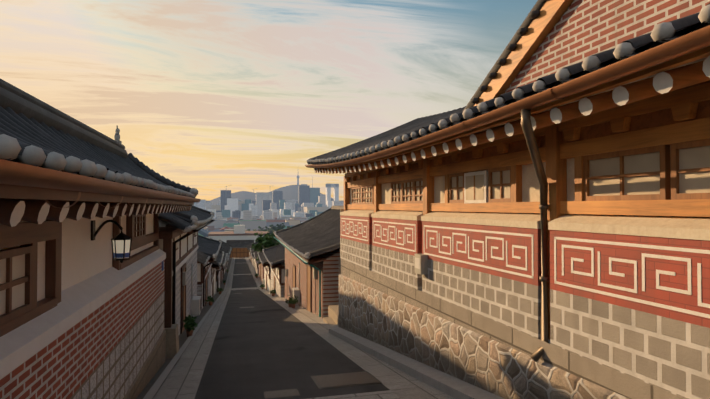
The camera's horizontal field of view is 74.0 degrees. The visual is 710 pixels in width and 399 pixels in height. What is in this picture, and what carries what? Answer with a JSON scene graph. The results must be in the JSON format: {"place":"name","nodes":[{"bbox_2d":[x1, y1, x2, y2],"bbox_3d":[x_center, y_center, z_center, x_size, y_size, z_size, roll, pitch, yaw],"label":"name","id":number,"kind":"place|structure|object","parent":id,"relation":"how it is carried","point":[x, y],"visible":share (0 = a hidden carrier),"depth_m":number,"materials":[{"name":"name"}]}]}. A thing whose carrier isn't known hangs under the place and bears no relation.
{"place":"outdoors","nodes":[
{"label":"outdoors","id":0,"kind":"place"},
{"bbox_2d":[0,0,537,200],"label":"sky","id":1,"kind":"structure","parent":0,"point":[211,96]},
{"bbox_2d":[210,185,333,210],"bbox_3d":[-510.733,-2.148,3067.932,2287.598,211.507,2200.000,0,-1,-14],"label":"mountains","id":2,"kind":"structure","parent":0,"point":[290,192],"depth_m":2879.43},
{"bbox_2d":[297,176,312,187],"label":"tower","id":3,"kind":"structure","parent":2,"relation":"on","point":[298,181],"depth_m":3299.99,"materials":[{"name":"grey"}]},
{"bbox_2d":[136,257,503,398],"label":"road","id":4,"kind":"structure","parent":0,"point":[268,346],"depth_m":9.23,"materials":[{"name":"grey asphalt"}]},
{"bbox_2d":[183,269,297,336],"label":"potted plants","id":5,"kind":"object","parent":4,"relation":"on","point":[190,324],"visible":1,"depth_m":22.19,"materials":[{"name":"green plant"}]},
{"bbox_2d":[182,242,316,327],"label":"wall boxes","id":6,"kind":"object","parent":4,"relation":"on","point":[195,305],"depth_m":18.07,"materials":[{"name":"metal"}]},
{"bbox_2d":[152,263,549,398],"bbox_3d":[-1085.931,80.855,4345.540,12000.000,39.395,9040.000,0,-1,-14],"label":"ground","id":7,"kind":"structure","parent":0,"point":[199,328],"depth_m":12.10,"materials":[{"name":"grey concrete"}]},
{"bbox_2d":[0,79,200,398],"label":"traditional house","id":8,"kind":"structure","parent":7,"relation":"on","point":[81,315],"depth_m":4.59,"materials":[{"name":"stone"}]},
{"bbox_2d":[91,220,131,262],"bbox_3d":[-2.934,0.498,5.609,0.571,0.514,0.247,0,-1,8],"label":"wall lantern","id":9,"kind":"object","parent":8,"relation":"attached to","point":[121,242],"depth_m":5.55,"materials":[{"name":"grey metal"}]},
{"bbox_2d":[158,212,196,365],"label":"gate","id":10,"kind":"structure","parent":7,"relation":"on","point":[167,235],"depth_m":10.61,"materials":[{"name":"paint"}]},
{"bbox_2d":[159,206,214,334],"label":"house","id":11,"kind":"structure","parent":7,"relation":"on","point":[184,251],"depth_m":14.94,"materials":[{"name":"paint"}]},
{"bbox_2d":[197,250,209,265],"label":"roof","id":12,"kind":"structure","parent":7,"relation":"on","point":[202,258],"depth_m":22.28,"materials":[{"name":"tile"}]},
{"bbox_2d":[197,235,221,308],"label":"house","id":13,"kind":"structure","parent":7,"relation":"on","point":[211,248],"depth_m":26.93,"materials":[{"name":"paint"}]},
{"bbox_2d":[211,251,223,296],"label":"house","id":14,"kind":"structure","parent":7,"relation":"on","point":[216,265],"depth_m":36.44,"materials":[{"name":"paint"}]},
{"bbox_2d":[210,238,230,267],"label":"house","id":15,"kind":"structure","parent":7,"relation":"on","point":[225,247],"depth_m":87.13,"materials":[{"name":"paint"}]},
{"bbox_2d":[216,253,226,293],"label":"house","id":16,"kind":"structure","parent":7,"relation":"on","point":[223,263],"depth_m":44.62,"materials":[{"name":"paint"}]},
{"bbox_2d":[220,253,227,283],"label":"house","id":17,"kind":"structure","parent":7,"relation":"on","point":[221,271],"depth_m":56.76,"materials":[{"name":"brick"}]},
{"bbox_2d":[221,249,229,278],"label":"house","id":18,"kind":"structure","parent":7,"relation":"on","point":[223,271],"depth_m":63.51,"materials":[{"name":"paint"}]},
{"bbox_2d":[226,240,253,257],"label":"end house","id":19,"kind":"structure","parent":7,"relation":"on","point":[239,248],"depth_m":122.73,"materials":[{"name":"brown wood"}]},
{"bbox_2d":[248,243,257,266],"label":"house","id":20,"kind":"structure","parent":7,"relation":"on","point":[252,261],"depth_m":86.53,"materials":[{"name":"paint"}]},
{"bbox_2d":[198,216,312,242],"bbox_3d":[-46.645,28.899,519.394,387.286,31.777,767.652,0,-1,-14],"label":"neighbourhood","id":21,"kind":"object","parent":7,"relation":"on","point":[226,229],"visible":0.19,"depth_m":518.56,"materials":[{"name":"white"}]},
{"bbox_2d":[250,248,265,274],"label":"house","id":22,"kind":"structure","parent":7,"relation":"on","point":[256,264],"depth_m":67.50,"materials":[{"name":"paint"}]},
{"bbox_2d":[253,252,263,280],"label":"house","id":23,"kind":"structure","parent":7,"relation":"on","point":[261,271],"depth_m":56.67,"materials":[{"name":"paint"}]},
{"bbox_2d":[257,251,270,290],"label":"house","id":24,"kind":"structure","parent":7,"relation":"on","point":[267,268],"depth_m":43.99,"materials":[{"name":"paint"}]},
{"bbox_2d":[251,227,281,263],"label":"alley tree","id":25,"kind":"object","parent":7,"relation":"on","point":[267,240],"visible":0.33,"depth_m":55.82,"materials":[{"name":"green plant"}]},
{"bbox_2d":[246,223,289,233],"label":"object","id":26,"kind":"object","parent":7,"relation":"on","point":[273,229],"visible":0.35,"depth_m":148.50,"materials":[{"name":"green concrete"}]},
{"bbox_2d":[193,184,343,222],"bbox_3d":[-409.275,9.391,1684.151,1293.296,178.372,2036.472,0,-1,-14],"label":"skyline","id":27,"kind":"structure","parent":7,"relation":"on","point":[312,202],"depth_m":1443.60,"materials":[{"name":"grey concrete"}]},
{"bbox_2d":[262,244,284,296],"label":"house","id":28,"kind":"structure","parent":7,"relation":"on","point":[277,262],"depth_m":34.54,"materials":[{"name":"tile"}]},
{"bbox_2d":[274,206,343,317],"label":"house","id":29,"kind":"structure","parent":7,"relation":"on","point":[315,241],"depth_m":21.19,"materials":[{"name":"brick"}]},
{"bbox_2d":[323,270,371,324],"bbox_3d":[-0.363,2.254,15.412,1.000,4.693,3.800,0,-1,-14],"label":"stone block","id":30,"kind":"object","parent":7,"relation":"on","point":[332,318],"visible":0.04,"depth_m":15.94,"materials":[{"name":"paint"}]},
{"bbox_2d":[305,0,709,398],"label":"traditional house","id":31,"kind":"structure","parent":7,"relation":"on","point":[550,181],"depth_m":4.98,"materials":[{"name":"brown wood"}]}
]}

